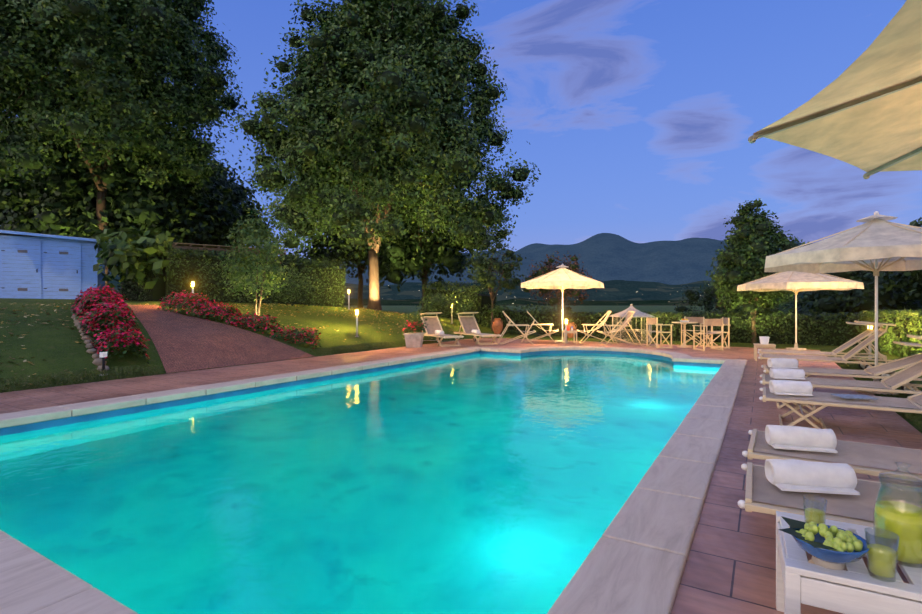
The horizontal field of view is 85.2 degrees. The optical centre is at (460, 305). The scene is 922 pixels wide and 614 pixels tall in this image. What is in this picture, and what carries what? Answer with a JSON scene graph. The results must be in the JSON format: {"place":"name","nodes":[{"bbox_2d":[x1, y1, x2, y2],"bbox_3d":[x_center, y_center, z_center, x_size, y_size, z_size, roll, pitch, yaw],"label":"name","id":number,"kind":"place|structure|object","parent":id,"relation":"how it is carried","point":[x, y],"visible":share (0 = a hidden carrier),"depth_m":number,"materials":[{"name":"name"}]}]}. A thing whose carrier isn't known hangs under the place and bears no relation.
{"place":"outdoors","nodes":[
{"label":"outdoors","id":0,"kind":"place"},
{"bbox_2d":[128,305,313,372],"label":"pathway","id":1,"kind":"structure","parent":0,"point":[181,342],"depth_m":13.44,"materials":[{"name":"brown brick"}]},
{"bbox_2d":[0,353,719,613],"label":"pool water","id":2,"kind":"structure","parent":0,"point":[487,484],"depth_m":4.57,"materials":[{"name":"teal liquid"}]},
{"bbox_2d":[108,276,805,300],"bbox_3d":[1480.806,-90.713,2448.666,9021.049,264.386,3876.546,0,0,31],"label":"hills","id":3,"kind":"structure","parent":0,"point":[617,290],"depth_m":3307.01,"materials":[{"name":"green plant"}]},
{"bbox_2d":[0,298,921,432],"bbox_3d":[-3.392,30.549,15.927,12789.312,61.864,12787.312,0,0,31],"label":"ground","id":4,"kind":"structure","parent":0,"point":[60,350],"depth_m":15.17,"materials":[{"name":"green plant"}]},
{"bbox_2d":[0,118,47,229],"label":"tree","id":5,"kind":"object","parent":4,"relation":"on","point":[18,198],"depth_m":31.92,"materials":[{"name":"green plant"}]},
{"bbox_2d":[0,131,36,224],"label":"tree","id":6,"kind":"object","parent":5,"relation":"attached to","point":[1,210],"visible":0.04,"depth_m":32.43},
{"bbox_2d":[0,230,110,298],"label":"garden shed","id":7,"kind":"structure","parent":4,"relation":"on","point":[39,266],"depth_m":20.07,"materials":[{"name":"blue paint"}]},
{"bbox_2d":[71,313,108,370],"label":"bed edging stones","id":8,"kind":"object","parent":4,"relation":"on","point":[97,360],"visible":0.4,"depth_m":10.96,"materials":[{"name":"grey stone"}]},
{"bbox_2d":[99,352,107,375],"bbox_3d":[-7.143,1.168,10.015,0.108,0.465,0.132,0,0,-4],"label":"garden light","id":9,"kind":"object","parent":4,"relation":"on","point":[102,355],"visible":0.75,"depth_m":9.99,"materials":[{"name":"grey metal"}]},
{"bbox_2d":[70,284,149,363],"bbox_3d":[-9.120,0.332,12.805,1.406,1.893,6.212,0,0,-38],"label":"bed","id":10,"kind":"object","parent":4,"relation":"on","point":[132,345],"depth_m":11.65,"materials":[{"name":"plant"}]},
{"bbox_2d":[0,0,237,189],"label":"tree","id":11,"kind":"object","parent":4,"relation":"on","point":[76,9],"visible":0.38,"depth_m":26.01,"materials":[{"name":"green plant"}]},
{"bbox_2d":[0,128,242,294],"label":"tree","id":12,"kind":"object","parent":4,"relation":"on","point":[60,207],"depth_m":29.04,"materials":[{"name":"green plant"}]},
{"bbox_2d":[0,143,233,258],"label":"tree","id":13,"kind":"object","parent":12,"relation":"attached to","point":[45,217],"visible":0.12,"depth_m":29.10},
{"bbox_2d":[0,0,246,290],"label":"oak tree","id":14,"kind":"object","parent":4,"relation":"on","point":[63,114],"depth_m":25.94,"materials":[{"name":"green plant"}]},
{"bbox_2d":[93,226,179,288],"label":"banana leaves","id":15,"kind":"object","parent":4,"relation":"on","point":[123,251],"visible":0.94,"depth_m":19.94,"materials":[{"name":"green plant"}]},
{"bbox_2d":[87,155,273,269],"bbox_3d":[-22.449,-6.486,39.891,15.342,13.509,16.849,0,0,31],"label":"tree","id":16,"kind":"object","parent":4,"relation":"on","point":[230,183],"visible":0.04,"depth_m":38.56,"materials":[{"name":"green plant"}]},
{"bbox_2d":[191,281,194,292],"bbox_3d":[-9.678,-0.390,18.093,0.119,0.960,0.119,0,0,31],"label":"bollard lamp","id":17,"kind":"object","parent":4,"relation":"on","point":[192,283],"visible":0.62,"depth_m":18.06,"materials":[{"name":"grey metal"}]},
{"bbox_2d":[172,242,285,262],"bbox_3d":[-12.614,-1.338,26.764,5.500,3.302,3.500,0,0,-37],"label":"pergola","id":18,"kind":"object","parent":4,"relation":"on","point":[185,246],"visible":0.15,"depth_m":24.94,"materials":[{"name":"brown wood"}]},
{"bbox_2d":[0,303,460,388],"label":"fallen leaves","id":19,"kind":"object","parent":4,"relation":"on","point":[229,305],"visible":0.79,"depth_m":18.15,"materials":[{"name":"plant"}]},
{"bbox_2d":[116,246,346,307],"bbox_3d":[-10.108,-1.199,22.806,2.916,2.753,9.668,0,0,69],"label":"hedge","id":20,"kind":"object","parent":4,"relation":"on","point":[160,289],"depth_m":21.84,"materials":[{"name":"green plant"}]},
{"bbox_2d":[157,290,320,348],"bbox_3d":[-7.059,0.398,15.720,5.849,1.845,1.397,0,0,23],"label":"bed","id":21,"kind":"object","parent":4,"relation":"on","point":[259,326],"depth_m":15.46,"materials":[{"name":"red plant"}]},
{"bbox_2d":[217,208,290,320],"bbox_3d":[-6.641,-1.227,16.331,2.275,3.814,2.038,0,0,31],"label":"tree","id":22,"kind":"object","parent":4,"relation":"on","point":[251,235],"depth_m":16.02,"materials":[{"name":"green plant"}]},
{"bbox_2d":[242,262,323,309],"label":"low shrub leaves","id":23,"kind":"object","parent":4,"relation":"on","point":[297,286],"visible":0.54,"depth_m":19.68,"materials":[{"name":"green plant"}]},
{"bbox_2d":[348,289,349,309],"bbox_3d":[-5.252,-0.273,23.480,0.119,0.960,0.119,0,0,31],"label":"bollard lamp","id":24,"kind":"object","parent":4,"relation":"on","point":[348,299],"visible":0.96,"depth_m":23.45,"materials":[{"name":"grey metal"}]},
{"bbox_2d":[284,217,421,307],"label":"tree","id":25,"kind":"object","parent":4,"relation":"on","point":[325,253],"depth_m":41.33,"materials":[{"name":"green plant"}]},
{"bbox_2d":[308,222,389,265],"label":"tree","id":26,"kind":"object","parent":25,"relation":"attached to","point":[342,254],"visible":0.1,"depth_m":40.14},
{"bbox_2d":[355,309,358,336],"bbox_3d":[-3.626,0.618,17.471,0.119,0.960,0.119,0,0,31],"label":"bollard lamp","id":27,"kind":"object","parent":4,"relation":"on","point":[356,312],"visible":0.98,"depth_m":17.44,"materials":[{"name":"grey metal"}]},
{"bbox_2d":[227,0,540,309],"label":"poplar tree","id":28,"kind":"object","parent":4,"relation":"on","point":[320,96],"depth_m":26.00,"materials":[{"name":"green plant"}]},
{"bbox_2d":[346,188,490,307],"bbox_3d":[-2.813,-4.136,36.671,10.284,10.382,10.346,0,0,31],"label":"tree","id":29,"kind":"object","parent":4,"relation":"on","point":[403,269],"depth_m":34.08,"materials":[{"name":"green plant"}]},
{"bbox_2d":[375,192,463,287],"bbox_3d":[-2.794,-5.010,36.665,8.994,7.395,8.894,0,0,31],"label":"tree","id":30,"kind":"object","parent":29,"relation":"attached to","point":[410,266],"visible":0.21,"depth_m":33.86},
{"bbox_2d":[416,290,477,318],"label":"low shrub leaves","id":31,"kind":"object","parent":4,"relation":"on","point":[441,302],"visible":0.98,"depth_m":23.71,"materials":[{"name":"green plant"}]},
{"bbox_2d":[421,280,496,324],"bbox_3d":[-0.106,-0.142,28.205,4.664,2.611,2.283,0,0,31],"label":"hedge","id":32,"kind":"object","parent":4,"relation":"on","point":[471,290],"depth_m":27.90,"materials":[{"name":"green plant"}]},
{"bbox_2d":[0,338,921,613],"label":"pool deck","id":33,"kind":"structure","parent":4,"relation":"on","point":[730,564],"depth_m":5.93,"materials":[{"name":"tile"}]},
{"bbox_2d":[0,348,721,435],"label":"pool tile border","id":34,"kind":"object","parent":33,"relation":"in","point":[58,422],"visible":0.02,"depth_m":9.52,"materials":[{"name":"tile"}]},
{"bbox_2d":[0,346,746,613],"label":"pool coping","id":35,"kind":"object","parent":33,"relation":"on","point":[634,562],"visible":0.98,"depth_m":3.28,"materials":[{"name":"stone"}]},
{"bbox_2d":[404,332,424,347],"bbox_3d":[-1.653,1.228,17.739,0.636,0.504,0.636,0,0,6],"label":"planter box","id":36,"kind":"object","parent":33,"relation":"on","point":[414,340],"visible":0.98,"depth_m":17.48,"materials":[{"name":"ceramic"}]},
{"bbox_2d":[402,320,425,333],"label":"flowers","id":37,"kind":"object","parent":36,"relation":"on","point":[420,328],"depth_m":17.62,"materials":[{"name":"red plant"}]},
{"bbox_2d":[402,311,427,329],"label":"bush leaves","id":38,"kind":"object","parent":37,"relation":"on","point":[414,315],"visible":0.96,"depth_m":17.74,"materials":[{"name":"green plant"}]},
{"bbox_2d":[420,312,463,346],"bbox_3d":[-0.812,0.883,18.756,0.869,1.214,2.377,0,0,-29],"label":"sun lounger","id":39,"kind":"object","parent":33,"relation":"on","point":[433,323],"visible":0.75,"depth_m":19.15,"materials":[{"name":"beige fabric"}]},
{"bbox_2d":[435,330,444,334],"bbox_3d":[-0.789,1.007,18.756,0.248,0.164,0.434,0,0,-29],"label":"towel","id":40,"kind":"object","parent":39,"relation":"on","point":[440,332],"visible":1,"depth_m":18.60,"materials":[{"name":"white fabric"}]},
{"bbox_2d":[454,312,500,344],"bbox_3d":[0.606,0.883,19.516,0.869,1.214,2.377,0,0,-27],"label":"sun lounger","id":41,"kind":"object","parent":33,"relation":"on","point":[469,324],"visible":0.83,"depth_m":19.93,"materials":[{"name":"beige fabric"}]},
{"bbox_2d":[471,329,479,333],"bbox_3d":[0.598,1.015,19.500,0.239,0.150,0.405,0,0,-29],"label":"towel","id":42,"kind":"object","parent":41,"relation":"on","point":[475,331],"visible":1,"depth_m":19.35,"materials":[{"name":"white fabric"}]},
{"bbox_2d":[497,311,535,344],"bbox_3d":[2.101,0.854,19.253,1.469,1.278,0.828,0,0,2],"label":"deck chair","id":43,"kind":"object","parent":33,"relation":"on","point":[525,331],"visible":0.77,"depth_m":18.93,"materials":[{"name":"beige paint"}]},
{"bbox_2d":[521,311,558,342],"bbox_3d":[3.115,0.854,19.869,1.469,1.278,0.828,0,0,7],"label":"deck chair","id":44,"kind":"object","parent":33,"relation":"on","point":[550,332],"visible":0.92,"depth_m":19.54,"materials":[{"name":"beige paint"}]},
{"bbox_2d":[521,264,603,342],"bbox_3d":[4.083,-0.098,20.171,3.130,3.156,3.130,0,0,21],"label":"umbrella","id":45,"kind":"object","parent":33,"relation":"on","point":[562,277],"visible":0.85,"depth_m":19.41,"materials":[{"name":"fabric"}]},
{"bbox_2d":[565,319,567,342],"bbox_3d":[4.098,1.000,19.519,0.119,0.960,0.119,0,0,31],"label":"bollard lamp","id":46,"kind":"object","parent":33,"relation":"on","point":[566,321],"visible":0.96,"depth_m":19.49,"materials":[{"name":"grey metal"}]},
{"bbox_2d":[562,330,576,343],"bbox_3d":[4.166,1.228,19.245,0.504,0.504,0.504,0,0,1],"label":"umbrella table","id":47,"kind":"object","parent":33,"relation":"on","point":[570,331],"visible":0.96,"depth_m":19.03,"materials":[{"name":"beige paint"}]},
{"bbox_2d":[577,311,617,343],"bbox_3d":[5.288,0.854,19.513,1.469,1.278,0.828,0,0,6],"label":"deck chair","id":48,"kind":"object","parent":33,"relation":"on","point":[601,324],"visible":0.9,"depth_m":19.24,"materials":[{"name":"beige paint"}]},
{"bbox_2d":[597,311,641,345],"bbox_3d":[5.929,0.854,18.836,1.469,1.278,0.828,0,0,-1],"label":"deck chair","id":49,"kind":"object","parent":33,"relation":"on","point":[625,323],"visible":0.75,"depth_m":18.74,"materials":[{"name":"beige fabric"}]},
{"bbox_2d":[646,317,672,348],"bbox_3d":[6.923,0.952,17.520,0.644,1.056,0.708,0,0,-9],"label":"director chair","id":50,"kind":"object","parent":33,"relation":"on","point":[651,321],"visible":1,"depth_m":17.47,"materials":[{"name":"beige paint"}]},
{"bbox_2d":[672,322,697,347],"bbox_3d":[7.891,1.036,17.693,0.840,0.888,0.840,0,0,31],"label":"bistro table","id":51,"kind":"object","parent":33,"relation":"on","point":[684,345],"visible":0.92,"depth_m":17.65,"materials":[{"name":"beige paint"}]},
{"bbox_2d":[680,317,703,346],"bbox_3d":[8.492,0.952,18.379,0.708,1.056,0.644,0,0,36],"label":"director chair","id":52,"kind":"object","parent":33,"relation":"on","point":[696,319],"visible":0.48,"depth_m":18.49,"materials":[{"name":"beige paint"}]},
{"bbox_2d":[692,318,722,350],"bbox_3d":[8.169,0.952,16.592,0.708,1.056,0.644,0,0,-9],"label":"director chair","id":53,"kind":"object","parent":33,"relation":"on","point":[712,322],"visible":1,"depth_m":16.36,"materials":[{"name":"beige paint"}]},
{"bbox_2d":[706,317,729,348],"bbox_3d":[8.960,0.952,17.513,0.644,1.056,0.708,0,0,11],"label":"director chair","id":54,"kind":"object","parent":33,"relation":"on","point":[726,320],"visible":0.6,"depth_m":17.23,"materials":[{"name":"beige paint"}]},
{"bbox_2d":[753,343,775,360],"bbox_3d":[8.167,1.264,13.494,0.480,0.432,0.480,0,0,26],"label":"side table","id":55,"kind":"object","parent":33,"relation":"on","point":[758,345],"visible":0.88,"depth_m":13.38,"materials":[{"name":"beige paint"}]},
{"bbox_2d":[759,336,769,343],"bbox_3d":[8.167,0.946,13.494,0.240,0.204,0.234,0,0,31],"label":"ice bucket","id":56,"kind":"object","parent":55,"relation":"on","point":[764,339],"visible":1,"depth_m":13.42,"materials":[{"name":"white paint"}]},
{"bbox_2d":[737,271,863,350],"bbox_3d":[11.111,0.028,16.622,3.263,2.904,3.263,0,0,19],"label":"umbrella","id":57,"kind":"object","parent":33,"relation":"on","point":[795,282],"visible":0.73,"depth_m":15.87,"materials":[{"name":"fabric"}]},
{"bbox_2d":[758,322,886,368],"bbox_3d":[8.287,0.937,11.662,2.377,1.105,0.869,0,0,31],"label":"sun lounger","id":58,"kind":"object","parent":33,"relation":"on","point":[851,342],"visible":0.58,"depth_m":11.46,"materials":[{"name":"beige paint"}]},
{"bbox_2d":[758,321,896,380],"bbox_3d":[7.573,0.903,10.425,2.377,1.173,0.869,0,0,33],"label":"sun lounger","id":59,"kind":"object","parent":33,"relation":"on","point":[859,347],"visible":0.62,"depth_m":10.23,"materials":[{"name":"beige paint"}]},
{"bbox_2d":[738,462,921,563],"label":"sun lounger","id":60,"kind":"object","parent":33,"relation":"on","point":[853,507],"visible":0.35,"depth_m":2.87,"materials":[{"name":"beige fabric"}]},
{"bbox_2d":[765,459,859,494],"bbox_3d":[2.106,1.018,3.016,0.440,0.143,0.238,0,0,12],"label":"towel","id":61,"kind":"object","parent":60,"relation":"on","point":[805,476],"visible":1,"depth_m":2.97,"materials":[{"name":"white fabric"}]},
{"bbox_2d":[742,429,921,517],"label":"sun lounger","id":62,"kind":"object","parent":33,"relation":"on","point":[874,456],"visible":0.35,"depth_m":3.71,"materials":[{"name":"beige fabric"}]},
{"bbox_2d":[765,425,837,452],"bbox_3d":[2.612,1.013,3.857,0.438,0.152,0.241,0,0,19],"label":"towel","id":63,"kind":"object","parent":62,"relation":"on","point":[798,438],"visible":1,"depth_m":3.81,"materials":[{"name":"white fabric"}]},
{"bbox_2d":[759,387,921,428],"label":"sun lounger","id":64,"kind":"object","parent":33,"relation":"on","point":[905,404],"visible":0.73,"depth_m":5.83,"materials":[{"name":"beige paint"}]},
{"bbox_2d":[769,380,812,395],"bbox_3d":[4.064,1.009,6.174,0.425,0.162,0.247,0,0,17],"label":"towel","id":65,"kind":"object","parent":64,"relation":"on","point":[789,387],"visible":1,"depth_m":6.12,"materials":[{"name":"white fabric"}]},
{"bbox_2d":[831,394,877,399],"bbox_3d":[4.642,1.080,5.926,0.360,0.010,0.264,0,0,11],"label":"magazine","id":66,"kind":"object","parent":64,"relation":"on","point":[848,396],"visible":1,"depth_m":5.91,"materials":[{"name":"blue paper"}]},
{"bbox_2d":[760,334,921,409],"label":"sun lounger","id":67,"kind":"object","parent":33,"relation":"on","point":[903,377],"visible":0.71,"depth_m":6.97,"materials":[{"name":"beige paint"}]},
{"bbox_2d":[769,368,805,379],"bbox_3d":[4.881,1.019,7.496,0.428,0.140,0.236,0,0,18],"label":"towel","id":68,"kind":"object","parent":67,"relation":"on","point":[779,373],"visible":1,"depth_m":7.45,"materials":[{"name":"white fabric"}]},
{"bbox_2d":[761,341,921,394],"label":"sun lounger","id":69,"kind":"object","parent":33,"relation":"on","point":[890,366],"visible":0.58,"depth_m":8.17,"materials":[{"name":"beige paint"}]},
{"bbox_2d":[767,358,798,368],"bbox_3d":[5.633,1.008,8.765,0.431,0.164,0.246,0,0,9],"label":"towel","id":70,"kind":"object","parent":69,"relation":"on","point":[781,363],"visible":1,"depth_m":8.71,"materials":[{"name":"white fabric"}]},
{"bbox_2d":[764,211,921,394],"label":"umbrella","id":71,"kind":"object","parent":33,"relation":"on","point":[877,242],"visible":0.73,"depth_m":8.28,"materials":[{"name":"fabric"}]},
{"bbox_2d":[776,511,921,613],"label":"slatted side table","id":72,"kind":"object","parent":33,"relation":"on","point":[854,588],"visible":0.65,"depth_m":1.90,"materials":[{"name":"white paint"}]},
{"bbox_2d":[803,495,826,523],"bbox_3d":[1.592,0.940,2.255,0.091,0.144,0.091,0,0,31],"label":"juice glass","id":73,"kind":"object","parent":72,"relation":"on","point":[817,515],"visible":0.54,"depth_m":2.24,"materials":[{"name":"glass"}]},
{"bbox_2d":[778,516,868,569],"bbox_3d":[1.417,0.938,1.970,0.309,0.149,0.282,0,0,14],"label":"bowl of grapes","id":74,"kind":"object","parent":72,"relation":"on","point":[833,547],"visible":1,"depth_m":1.93,"materials":[{"name":"blue ceramic"}]},
{"bbox_2d":[865,527,898,581],"bbox_3d":[1.570,0.931,1.871,0.101,0.162,0.101,0,0,31],"label":"juice glass","id":75,"kind":"object","parent":72,"relation":"on","point":[882,560],"visible":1,"depth_m":1.85,"materials":[{"name":"clear glass"}]},
{"bbox_2d":[873,462,921,567],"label":"glass jar","id":76,"kind":"object","parent":72,"relation":"on","point":[902,521],"visible":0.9,"depth_m":1.96,"materials":[{"name":"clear glass"}]},
{"bbox_2d":[462,236,525,330],"bbox_3d":[1.631,-0.988,25.385,3.168,5.139,3.268,0,0,31],"label":"small tree","id":77,"kind":"object","parent":4,"relation":"on","point":[473,278],"depth_m":25.02,"materials":[{"name":"green plant"}]},
{"bbox_2d":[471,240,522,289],"bbox_3d":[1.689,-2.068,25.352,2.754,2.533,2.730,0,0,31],"label":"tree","id":78,"kind":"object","parent":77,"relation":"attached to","point":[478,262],"visible":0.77,"depth_m":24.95,"materials":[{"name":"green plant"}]},
{"bbox_2d":[492,318,502,333],"bbox_3d":[1.801,1.035,24.707,0.533,0.780,0.533,0,0,-14],"label":"urn","id":79,"kind":"object","parent":4,"relation":"on","point":[497,325],"visible":0.98,"depth_m":24.53,"materials":[{"name":"ceramic"}]},
{"bbox_2d":[490,305,503,313],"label":"urn plant leaves","id":80,"kind":"object","parent":79,"relation":"in","point":[497,309],"visible":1,"depth_m":24.62,"materials":[{"name":"green plant"}]},
{"bbox_2d":[522,251,596,312],"bbox_3d":[4.910,-0.509,25.839,4.065,4.611,3.495,0,0,31],"label":"tree","id":81,"kind":"object","parent":4,"relation":"on","point":[553,267],"depth_m":25.31,"materials":[{"name":"plant"}]},
{"bbox_2d":[567,322,576,337],"bbox_3d":[5.019,1.139,22.878,0.480,0.702,0.480,0,0,30],"label":"urn","id":82,"kind":"object","parent":4,"relation":"on","point":[570,335],"visible":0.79,"depth_m":22.74,"materials":[{"name":"ceramic"}]},
{"bbox_2d":[610,304,653,342],"bbox_3d":[6.957,0.723,20.478,1.440,1.554,1.440,0,0,2],"label":"gazebo","id":83,"kind":"object","parent":4,"relation":"on","point":[637,313],"visible":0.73,"depth_m":20.26,"materials":[{"name":"fabric"}]},
{"bbox_2d":[480,303,869,346],"bbox_3d":[8.137,0.723,22.319,16.253,1.692,1.693,0,0,31],"label":"hedge","id":84,"kind":"object","parent":4,"relation":"on","point":[779,317],"depth_m":20.46,"materials":[{"name":"green plant"}]},
{"bbox_2d":[673,279,777,317],"bbox_3d":[15.643,1.053,29.918,5.583,5.431,6.165,0,0,31],"label":"tree","id":85,"kind":"object","parent":4,"relation":"on","point":[703,298],"depth_m":30.07,"materials":[{"name":"green plant"}]},
{"bbox_2d":[704,198,808,343],"bbox_3d":[11.521,-1.187,19.618,3.523,5.985,3.606,0,0,31],"label":"tree","id":86,"kind":"object","parent":4,"relation":"on","point":[740,250],"depth_m":19.24,"materials":[{"name":"green plant"}]},
{"bbox_2d":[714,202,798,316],"bbox_3d":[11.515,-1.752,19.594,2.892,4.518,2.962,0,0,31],"label":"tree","id":87,"kind":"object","parent":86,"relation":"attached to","point":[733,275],"visible":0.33,"depth_m":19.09,"materials":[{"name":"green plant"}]},
{"bbox_2d":[747,291,807,318],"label":"valley tree","id":88,"kind":"object","parent":4,"relation":"on","point":[785,310],"visible":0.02,"depth_m":35.65,"materials":[{"name":"green plant"}]},
{"bbox_2d":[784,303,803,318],"bbox_3d":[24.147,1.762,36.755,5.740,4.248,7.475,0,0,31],"label":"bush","id":89,"kind":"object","parent":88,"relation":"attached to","point":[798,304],"visible":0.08,"depth_m":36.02,"materials":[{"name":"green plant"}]},
{"bbox_2d":[748,0,921,178],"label":"parasol","id":90,"kind":"object","parent":4,"relation":"on","point":[863,111],"visible":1,"depth_m":3.13,"materials":[{"name":"fabric"}]},
{"bbox_2d":[788,270,921,318],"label":"valley tree","id":91,"kind":"object","parent":4,"relation":"on","point":[845,299],"depth_m":26.77,"materials":[{"name":"green plant"}]},
{"bbox_2d":[868,326,871,358],"bbox_3d":[11.092,1.000,13.595,0.119,0.960,0.119,0,0,31],"label":"bollard lamp","id":92,"kind":"object","parent":4,"relation":"on","point":[869,348],"visible":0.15,"depth_m":13.57,"materials":[{"name":"grey metal"}]},
{"bbox_2d":[858,309,921,357],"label":"hedge","id":93,"kind":"object","parent":4,"relation":"on","point":[910,314],"depth_m":14.90,"materials":[{"name":"green plant"}]},
{"bbox_2d":[880,217,921,305],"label":"valley tree","id":94,"kind":"object","parent":4,"relation":"on","point":[908,292],"visible":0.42,"depth_m":22.53,"materials":[{"name":"green plant"}]},
{"bbox_2d":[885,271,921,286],"bbox_3d":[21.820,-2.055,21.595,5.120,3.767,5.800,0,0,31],"label":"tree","id":95,"kind":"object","parent":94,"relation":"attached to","point":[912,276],"visible":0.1,"depth_m":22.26,"materials":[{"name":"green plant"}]},
{"bbox_2d":[1,0,921,258],"label":"sky","id":96,"kind":"structure","parent":0,"point":[637,118],"materials":[{"name":"blue"}]},
{"bbox_2d":[108,233,824,285],"bbox_3d":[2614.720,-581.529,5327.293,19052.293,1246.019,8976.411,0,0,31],"label":"mountains","id":97,"kind":"structure","parent":0,"point":[606,256],"depth_m":6808.34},
{"bbox_2d":[344,298,854,312],"bbox_3d":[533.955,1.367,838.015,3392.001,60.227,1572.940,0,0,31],"label":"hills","id":98,"kind":"structure","parent":0,"point":[508,302],"depth_m":1212.55,"materials":[{"name":"green plant"}]}
]}

